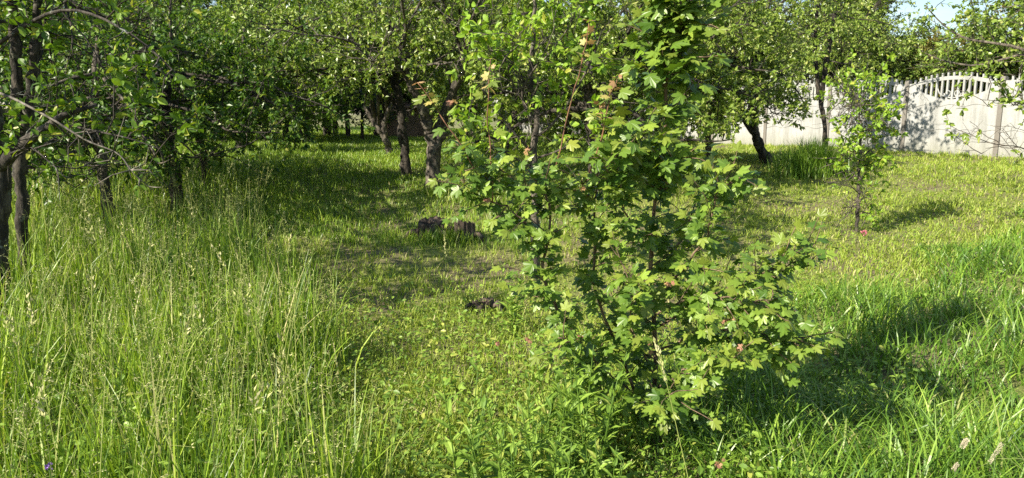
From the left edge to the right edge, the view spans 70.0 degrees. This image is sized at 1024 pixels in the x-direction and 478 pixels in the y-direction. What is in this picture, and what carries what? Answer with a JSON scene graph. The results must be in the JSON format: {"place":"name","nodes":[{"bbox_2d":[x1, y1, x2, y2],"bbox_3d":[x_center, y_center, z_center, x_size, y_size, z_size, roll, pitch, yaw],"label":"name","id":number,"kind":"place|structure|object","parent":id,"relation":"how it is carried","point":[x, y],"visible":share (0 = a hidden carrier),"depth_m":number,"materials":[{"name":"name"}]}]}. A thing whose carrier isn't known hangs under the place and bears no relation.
{"place":"outdoors","nodes":[
{"label":"outdoors","id":0,"kind":"place"},
{"bbox_2d":[0,129,432,477],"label":"meadow grass","id":1,"kind":"structure","parent":0,"point":[255,260],"depth_m":3.84,"materials":[{"name":"green plant"}]},
{"bbox_2d":[190,126,651,251],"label":"orchard grass","id":2,"kind":"structure","parent":0,"point":[347,145],"depth_m":10.55,"materials":[{"name":"green plant"}]},
{"bbox_2d":[0,0,1022,114],"label":"sky","id":3,"kind":"structure","parent":0,"point":[946,13],"materials":[{"name":"white"}]},
{"bbox_2d":[5,115,1023,477],"bbox_3d":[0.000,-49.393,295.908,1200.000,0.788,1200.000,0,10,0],"label":"ground","id":4,"kind":"structure","parent":0,"point":[433,251],"depth_m":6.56,"materials":[{"name":"green plant"}]},
{"bbox_2d":[0,300,31,399],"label":"leafy weed","id":5,"kind":"object","parent":4,"relation":"on","point":[26,319],"visible":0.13,"depth_m":3.78,"materials":[{"name":"green plant"}]},
{"bbox_2d":[44,462,52,477],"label":"bellflower","id":6,"kind":"object","parent":4,"relation":"on","point":[46,466],"visible":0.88,"depth_m":2.15,"materials":[{"name":"purple plant"}]},
{"bbox_2d":[78,357,132,462],"bbox_3d":[-1.684,0.769,3.080,0.208,0.515,0.209,-2,10,-11],"label":"leafy weed","id":7,"kind":"object","parent":4,"relation":"on","point":[109,403],"visible":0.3,"depth_m":3.04,"materials":[{"name":"green plant"}]},
{"bbox_2d":[0,0,213,309],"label":"orchard tree","id":8,"kind":"object","parent":4,"relation":"on","point":[13,152],"visible":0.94,"depth_m":4.33,"materials":[{"name":"green plant"}]},
{"bbox_2d":[0,92,168,191],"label":"bare branch","id":9,"kind":"object","parent":8,"relation":"attached to","point":[70,130],"visible":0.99,"depth_m":4.08,"materials":[{"name":"wood"}]},
{"bbox_2d":[0,0,213,298],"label":"orchard tree","id":10,"kind":"object","parent":4,"relation":"on","point":[20,166],"visible":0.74,"depth_m":5.40,"materials":[{"name":"green plant"}]},
{"bbox_2d":[0,0,214,181],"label":"orchard tree","id":11,"kind":"object","parent":4,"relation":"on","point":[26,51],"visible":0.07,"depth_m":9.58,"materials":[{"name":"green plant"}]},
{"bbox_2d":[27,0,191,69],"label":"bushy tree","id":12,"kind":"object","parent":4,"relation":"on","point":[149,3],"visible":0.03,"depth_m":17.76,"materials":[{"name":"green plant"}]},
{"bbox_2d":[111,270,143,336],"bbox_3d":[-2.500,0.437,4.758,0.193,0.485,0.182,-4,10,-21],"label":"leafy weed","id":13,"kind":"object","parent":4,"relation":"on","point":[125,295],"visible":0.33,"depth_m":4.74,"materials":[{"name":"green plant"}]},
{"bbox_2d":[0,0,279,238],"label":"orchard tree","id":14,"kind":"object","parent":4,"relation":"on","point":[103,107],"visible":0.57,"depth_m":7.13,"materials":[{"name":"green plant"}]},
{"bbox_2d":[0,117,299,477],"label":"seed heads","id":15,"kind":"object","parent":4,"relation":"on","point":[42,411],"visible":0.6,"depth_m":3.16,"materials":[{"name":"green plant"}]},
{"bbox_2d":[154,253,174,292],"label":"leafy weed","id":16,"kind":"object","parent":4,"relation":"on","point":[165,269],"visible":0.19,"depth_m":5.28,"materials":[{"name":"green plant"}]},
{"bbox_2d":[0,0,376,219],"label":"orchard tree","id":17,"kind":"object","parent":4,"relation":"on","point":[244,112],"visible":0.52,"depth_m":8.08,"materials":[{"name":"green plant"}]},
{"bbox_2d":[35,15,353,188],"bbox_3d":[-4.256,-1.796,9.978,4.324,2.528,4.013,5,11,25],"label":"orchard tree","id":18,"kind":"object","parent":4,"relation":"on","point":[280,83],"visible":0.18,"depth_m":9.95,"materials":[{"name":"green plant"}]},
{"bbox_2d":[0,154,411,477],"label":"airy panicles","id":19,"kind":"object","parent":4,"relation":"on","point":[169,350],"visible":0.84,"depth_m":3.26,"materials":[{"name":"green plant"}]},
{"bbox_2d":[127,0,286,136],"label":"bushy tree","id":20,"kind":"object","parent":4,"relation":"on","point":[179,2],"visible":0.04,"depth_m":20.10,"materials":[{"name":"green plant"}]},
{"bbox_2d":[142,0,278,140],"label":"bushy tree","id":21,"kind":"object","parent":4,"relation":"on","point":[188,3],"visible":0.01,"depth_m":17.99,"materials":[{"name":"green plant"}]},
{"bbox_2d":[177,0,288,114],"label":"bushy tree","id":22,"kind":"object","parent":4,"relation":"on","point":[231,7],"visible":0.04,"depth_m":22.62,"materials":[{"name":"green plant"}]},
{"bbox_2d":[109,0,359,149],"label":"orchard tree","id":23,"kind":"object","parent":4,"relation":"on","point":[206,22],"visible":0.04,"depth_m":15.22,"materials":[{"name":"green plant"}]},
{"bbox_2d":[249,7,315,139],"bbox_3d":[-7.171,-4.696,21.119,3.607,4.082,3.831,-4,11,-23],"label":"bushy tree","id":24,"kind":"object","parent":4,"relation":"on","point":[304,107],"visible":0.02,"depth_m":21.25,"materials":[{"name":"green plant"}]},
{"bbox_2d":[248,22,339,142],"bbox_3d":[-6.079,-4.289,19.649,3.279,3.711,3.482,0,10,0],"label":"bushy tree","id":25,"kind":"object","parent":4,"relation":"on","point":[324,121],"visible":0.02,"depth_m":19.66,"materials":[{"name":"green plant"}]},
{"bbox_2d":[213,0,375,142],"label":"orchard tree","id":26,"kind":"object","parent":4,"relation":"on","point":[299,21],"visible":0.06,"depth_m":19.15,"materials":[{"name":"green plant"}]},
{"bbox_2d":[241,0,388,134],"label":"bushy tree","id":27,"kind":"object","parent":4,"relation":"on","point":[325,131],"visible":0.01,"depth_m":23.45,"materials":[{"name":"green plant"}]},
{"bbox_2d":[291,28,355,139],"bbox_3d":[-6.482,-4.921,22.552,3.831,4.082,3.607,2,10,10],"label":"bushy tree","id":28,"kind":"object","parent":4,"relation":"on","point":[322,114],"visible":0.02,"depth_m":22.70,"materials":[{"name":"green plant"}]},
{"bbox_2d":[302,109,356,134],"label":"bushy tree","id":29,"kind":"object","parent":4,"relation":"on","point":[336,122],"depth_m":26.64,"materials":[{"name":"green plant"}]},
{"bbox_2d":[313,84,368,136],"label":"bushy tree","id":30,"kind":"object","parent":4,"relation":"on","point":[348,131],"visible":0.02,"depth_m":24.19,"materials":[{"name":"green plant"}]},
{"bbox_2d":[221,0,494,179],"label":"orchard tree","id":31,"kind":"object","parent":4,"relation":"on","point":[397,89],"visible":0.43,"depth_m":10.34,"materials":[{"name":"green plant"}]},
{"bbox_2d":[325,82,396,140],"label":"bushy tree","id":32,"kind":"object","parent":4,"relation":"on","point":[360,111],"visible":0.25,"depth_m":21.51,"materials":[{"name":"green plant"}]},
{"bbox_2d":[243,20,482,153],"bbox_3d":[-2.823,-2.983,14.113,3.934,3.077,4.383,-9,13,-43],"label":"orchard tree","id":33,"kind":"object","parent":4,"relation":"on","point":[372,116],"visible":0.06,"depth_m":14.34,"materials":[{"name":"green plant"}]},
{"bbox_2d":[355,85,409,135],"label":"bushy tree","id":34,"kind":"object","parent":4,"relation":"on","point":[388,121],"visible":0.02,"depth_m":25.85,"materials":[{"name":"green plant"}]},
{"bbox_2d":[367,0,435,41],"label":"bushy tree","id":35,"kind":"object","parent":4,"relation":"on","point":[409,1],"depth_m":28.62,"materials":[{"name":"green plant"}]},
{"bbox_2d":[378,98,438,136],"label":"outbuilding","id":36,"kind":"structure","parent":4,"relation":"on","point":[414,127],"depth_m":26.18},
{"bbox_2d":[395,55,432,111],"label":"bushy tree","id":37,"kind":"object","parent":4,"relation":"on","point":[406,96],"visible":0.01,"depth_m":26.28,"materials":[{"name":"green plant"}]},
{"bbox_2d":[406,216,447,238],"bbox_3d":[-0.885,-0.108,7.869,0.580,0.267,0.584,0,10,0],"label":"tree stump","id":38,"kind":"object","parent":4,"relation":"on","point":[425,223],"visible":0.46,"depth_m":7.77,"materials":[{"name":"brown wood"}]},
{"bbox_2d":[404,181,450,197],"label":"trunk foot grass","id":39,"kind":"structure","parent":4,"relation":"on","point":[426,190],"depth_m":9.78,"materials":[{"name":"green plant"}]},
{"bbox_2d":[220,0,640,191],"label":"orchard tree","id":40,"kind":"object","parent":4,"relation":"on","point":[440,26],"visible":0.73,"depth_m":9.10,"materials":[{"name":"green plant"}]},
{"bbox_2d":[443,231,446,312],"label":"grass stalk","id":41,"kind":"object","parent":4,"relation":"on","point":[445,252],"depth_m":5.29,"materials":[{"name":"plant"}]},
{"bbox_2d":[440,223,452,232],"bbox_3d":[-0.683,-0.071,7.790,0.200,0.208,0.268,7,12,34],"label":"tree stump","id":42,"kind":"object","parent":4,"relation":"on","point":[449,225],"visible":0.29,"depth_m":7.76,"materials":[{"name":"brown wood"}]},
{"bbox_2d":[387,223,507,251],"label":"tree stump","id":43,"kind":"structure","parent":4,"relation":"on","point":[453,239],"depth_m":7.51,"materials":[{"name":"brown wood"}]},
{"bbox_2d":[418,86,503,135],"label":"bushy tree","id":44,"kind":"object","parent":4,"relation":"on","point":[463,123],"visible":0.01,"depth_m":24.25,"materials":[{"name":"green plant"}]},
{"bbox_2d":[431,362,494,477],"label":"leafy weed","id":45,"kind":"object","parent":4,"relation":"on","point":[449,445],"visible":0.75,"depth_m":2.66,"materials":[{"name":"green plant"}]},
{"bbox_2d":[454,220,485,244],"bbox_3d":[-0.481,-0.084,7.712,0.369,0.279,0.421,-5,11,-25],"label":"tree stump","id":46,"kind":"object","parent":4,"relation":"on","point":[468,227],"visible":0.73,"depth_m":7.62,"materials":[{"name":"brown wood"}]},
{"bbox_2d":[428,3,520,130],"bbox_3d":[-0.543,-7.321,29.309,6.268,6.680,5.903,4,10,21],"label":"bushy tree","id":47,"kind":"object","parent":4,"relation":"on","point":[502,121],"visible":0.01,"depth_m":29.48,"materials":[{"name":"green plant"}]},
{"bbox_2d":[380,0,571,143],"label":"orchard tree","id":48,"kind":"object","parent":4,"relation":"on","point":[434,113],"visible":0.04,"depth_m":18.68,"materials":[{"name":"green plant"}]},
{"bbox_2d":[465,297,504,315],"bbox_3d":[-0.218,0.518,5.430,0.306,0.148,0.286,7,12,36],"label":"tree stump","id":49,"kind":"object","parent":4,"relation":"on","point":[491,304],"visible":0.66,"depth_m":5.40,"materials":[{"name":"wood"}]},
{"bbox_2d":[458,408,513,477],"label":"leafy weed","id":50,"kind":"object","parent":4,"relation":"on","point":[475,472],"visible":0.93,"depth_m":2.53,"materials":[{"name":"green plant"}]},
{"bbox_2d":[496,341,499,417],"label":"grass stalk","id":51,"kind":"object","parent":4,"relation":"on","point":[499,374],"visible":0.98,"depth_m":3.57,"materials":[{"name":"green plant"}]},
{"bbox_2d":[479,386,524,477],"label":"leafy weed","id":52,"kind":"object","parent":4,"relation":"on","point":[488,425],"visible":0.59,"depth_m":2.92,"materials":[{"name":"green plant"}]},
{"bbox_2d":[410,0,601,149],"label":"orchard tree","id":53,"kind":"object","parent":4,"relation":"on","point":[482,110],"visible":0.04,"depth_m":14.83,"materials":[{"name":"green plant"}]},
{"bbox_2d":[498,263,524,334],"bbox_3d":[-0.003,0.413,4.921,0.214,0.539,0.202,2,10,9],"label":"leafy weed","id":54,"kind":"object","parent":4,"relation":"on","point":[511,311],"visible":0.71,"depth_m":4.94,"materials":[{"name":"green plant"}]},
{"bbox_2d":[0,143,1023,477],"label":"ground cover","id":55,"kind":"object","parent":4,"relation":"on","point":[448,457],"visible":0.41,"depth_m":3.76,"materials":[{"name":"green plant"}]},
{"bbox_2d":[491,417,546,477],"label":"leafy weed","id":56,"kind":"object","parent":4,"relation":"on","point":[513,450],"visible":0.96,"depth_m":2.44,"materials":[{"name":"green plant"}]},
{"bbox_2d":[511,374,558,477],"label":"leafy weed","id":57,"kind":"object","parent":4,"relation":"on","point":[527,415],"visible":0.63,"depth_m":2.78,"materials":[{"name":"green plant"}]},
{"bbox_2d":[515,396,570,477],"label":"leafy weed","id":58,"kind":"object","parent":4,"relation":"on","point":[539,455],"visible":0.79,"depth_m":2.63,"materials":[{"name":"green plant"}]},
{"bbox_2d":[425,0,663,280],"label":"young tree","id":59,"kind":"object","parent":4,"relation":"on","point":[494,40],"visible":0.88,"depth_m":5.98,"materials":[{"name":"green plant"}]},
{"bbox_2d":[526,354,566,444],"bbox_3d":[0.159,0.740,3.256,0.193,0.485,0.182,-5,11,-28],"label":"leafy weed","id":60,"kind":"object","parent":4,"relation":"on","point":[553,410],"visible":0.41,"depth_m":3.26,"materials":[{"name":"green plant"}]},
{"bbox_2d":[523,419,582,477],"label":"leafy weed","id":61,"kind":"object","parent":4,"relation":"on","point":[566,457],"visible":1,"depth_m":2.39,"materials":[{"name":"green plant"}]},
{"bbox_2d":[529,347,584,474],"bbox_3d":[0.186,0.731,2.974,0.240,0.592,0.239,3,10,16],"label":"leafy weed","id":62,"kind":"object","parent":4,"relation":"on","point":[543,408],"visible":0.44,"depth_m":2.98,"materials":[{"name":"green plant"}]},
{"bbox_2d":[551,422,595,477],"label":"leafy weed","id":63,"kind":"object","parent":4,"relation":"on","point":[561,460],"visible":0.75,"depth_m":2.54,"materials":[{"name":"green plant"}]},
{"bbox_2d":[549,345,602,476],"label":"leafy weed","id":64,"kind":"object","parent":4,"relation":"on","point":[571,416],"visible":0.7,"depth_m":2.86,"materials":[{"name":"green plant"}]},
{"bbox_2d":[556,345,595,443],"bbox_3d":[0.273,0.716,3.167,0.202,0.539,0.215,1,10,6],"label":"leafy weed","id":65,"kind":"object","parent":4,"relation":"on","point":[564,390],"visible":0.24,"depth_m":3.15,"materials":[{"name":"green plant"}]},
{"bbox_2d":[563,361,623,477],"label":"leafy weed","id":66,"kind":"object","parent":4,"relation":"on","point":[590,445],"visible":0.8,"depth_m":2.69,"materials":[{"name":"green plant"}]},
{"bbox_2d":[579,335,633,462],"bbox_3d":[0.400,0.708,3.067,0.239,0.592,0.240,2,10,13],"label":"leafy weed","id":67,"kind":"object","parent":4,"relation":"on","point":[617,406],"visible":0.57,"depth_m":3.04,"materials":[{"name":"green plant"}]},
{"bbox_2d":[587,432,631,477],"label":"leafy weed","id":68,"kind":"object","parent":4,"relation":"on","point":[618,455],"visible":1,"depth_m":2.46,"materials":[{"name":"green plant"}]},
{"bbox_2d":[553,0,672,138],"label":"bushy tree","id":69,"kind":"object","parent":4,"relation":"on","point":[615,5],"depth_m":22.00,"materials":[{"name":"green plant"}]},
{"bbox_2d":[433,0,817,194],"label":"orchard tree","id":70,"kind":"object","parent":4,"relation":"on","point":[591,83],"visible":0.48,"depth_m":9.49,"materials":[{"name":"green plant"}]},
{"bbox_2d":[411,0,845,467],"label":"young maple","id":71,"kind":"object","parent":4,"relation":"on","point":[673,30],"visible":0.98,"depth_m":3.07,"materials":[{"name":"green plant"}]},
{"bbox_2d":[261,150,1023,422],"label":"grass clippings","id":72,"kind":"object","parent":4,"relation":"on","point":[589,263],"depth_m":6.79,"materials":[{"name":"green plant"}]},
{"bbox_2d":[533,0,799,149],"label":"orchard tree","id":73,"kind":"object","parent":4,"relation":"on","point":[745,76],"visible":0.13,"depth_m":10.81,"materials":[{"name":"green plant"}]},
{"bbox_2d":[601,0,737,90],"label":"bushy tree","id":74,"kind":"object","parent":4,"relation":"on","point":[688,0],"visible":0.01,"depth_m":22.26,"materials":[{"name":"green plant"}]},
{"bbox_2d":[653,337,688,477],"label":"grass stalk","id":75,"kind":"object","parent":4,"relation":"on","point":[660,360],"depth_m":2.57,"materials":[{"name":"green plant"}]},
{"bbox_2d":[607,0,828,156],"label":"fruit tree","id":76,"kind":"object","parent":4,"relation":"on","point":[801,65],"visible":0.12,"depth_m":11.80,"materials":[{"name":"green plant"}]},
{"bbox_2d":[644,0,833,163],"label":"fruit tree","id":77,"kind":"object","parent":4,"relation":"on","point":[778,99],"visible":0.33,"depth_m":11.76,"materials":[{"name":"green plant"}]},
{"bbox_2d":[716,0,802,92],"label":"tall tree","id":78,"kind":"object","parent":4,"relation":"on","point":[773,6],"visible":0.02,"depth_m":24.89,"materials":[{"name":"green plant"}]},
{"bbox_2d":[505,72,1023,157],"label":"concrete fence","id":79,"kind":"object","parent":4,"relation":"on","point":[922,123],"visible":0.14,"depth_m":15.42,"materials":[{"name":"white concrete"}]},
{"bbox_2d":[755,133,882,183],"bbox_3d":[4.483,-1.323,11.505,3.609,0.835,1.516,0,10,0],"label":"grass clump","id":80,"kind":"object","parent":4,"relation":"on","point":[804,162],"visible":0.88,"depth_m":11.40,"materials":[{"name":"green plant"}]},
{"bbox_2d":[754,0,919,151],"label":"tall tree","id":81,"kind":"object","parent":4,"relation":"on","point":[832,10],"visible":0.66,"depth_m":14.48,"materials":[{"name":"green plant"}]},
{"bbox_2d":[765,0,922,81],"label":"tall tree","id":82,"kind":"object","parent":4,"relation":"on","point":[893,64],"visible":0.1,"depth_m":19.43,"materials":[{"name":"green plant"}]},
{"bbox_2d":[783,0,916,106],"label":"bushy tree","id":83,"kind":"object","parent":4,"relation":"on","point":[879,48],"visible":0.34,"depth_m":17.54,"materials":[{"name":"green plant"}]},
{"bbox_2d":[813,48,908,232],"bbox_3d":[3.719,-0.976,7.827,0.994,2.076,0.994,0,10,0],"label":"sapling","id":84,"kind":"object","parent":4,"relation":"on","point":[880,109],"visible":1,"depth_m":7.83,"materials":[{"name":"green plant"}]},
{"bbox_2d":[807,0,959,79],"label":"tall tree","id":85,"kind":"object","parent":4,"relation":"on","point":[888,7],"visible":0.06,"depth_m":20.91,"materials":[{"name":"green plant"}]},
{"bbox_2d":[869,29,947,92],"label":"bushy tree","id":86,"kind":"object","parent":4,"relation":"on","point":[923,42],"visible":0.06,"depth_m":20.79,"materials":[{"name":"green plant"}]},
{"bbox_2d":[880,15,958,98],"bbox_3d":[12.308,-4.595,21.434,3.279,3.711,3.482,-5,11,-26],"label":"bushy tree","id":87,"kind":"object","parent":4,"relation":"on","point":[920,21],"visible":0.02,"depth_m":20.76,"materials":[{"name":"green plant"}]},
{"bbox_2d":[890,1,1018,98],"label":"bushy tree","id":88,"kind":"object","parent":4,"relation":"on","point":[933,38],"visible":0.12,"depth_m":19.81,"materials":[{"name":"green plant"}]},
{"bbox_2d":[951,462,958,477],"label":"dry seed head","id":89,"kind":"object","parent":4,"relation":"on","point":[955,467],"visible":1,"depth_m":2.20},
{"bbox_2d":[905,0,1023,170],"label":"fruit tree","id":90,"kind":"object","parent":4,"relation":"on","point":[1016,24],"visible":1,"depth_m":8.46,"materials":[{"name":"green plant"}]},
{"bbox_2d":[960,438,969,477],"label":"dry seed head","id":91,"kind":"object","parent":4,"relation":"on","point":[966,440],"visible":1,"depth_m":2.24},
{"bbox_2d":[910,0,1023,98],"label":"bushy tree","id":92,"kind":"object","parent":4,"relation":"on","point":[960,39],"visible":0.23,"depth_m":18.51,"materials":[{"name":"green plant"}]},
{"bbox_2d":[926,0,1023,88],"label":"bushy tree","id":93,"kind":"object","parent":4,"relation":"on","point":[963,60],"visible":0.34,"depth_m":17.83,"materials":[{"name":"green plant"}]},
{"bbox_2d":[988,442,1002,477],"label":"dry seed head","id":94,"kind":"object","parent":4,"relation":"on","point":[997,449],"visible":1,"depth_m":1.60},
{"bbox_2d":[543,203,1023,477],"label":"uncut grass","id":95,"kind":"structure","parent":0,"point":[984,438],"depth_m":3.67,"materials":[{"name":"green plant"}]}
]}

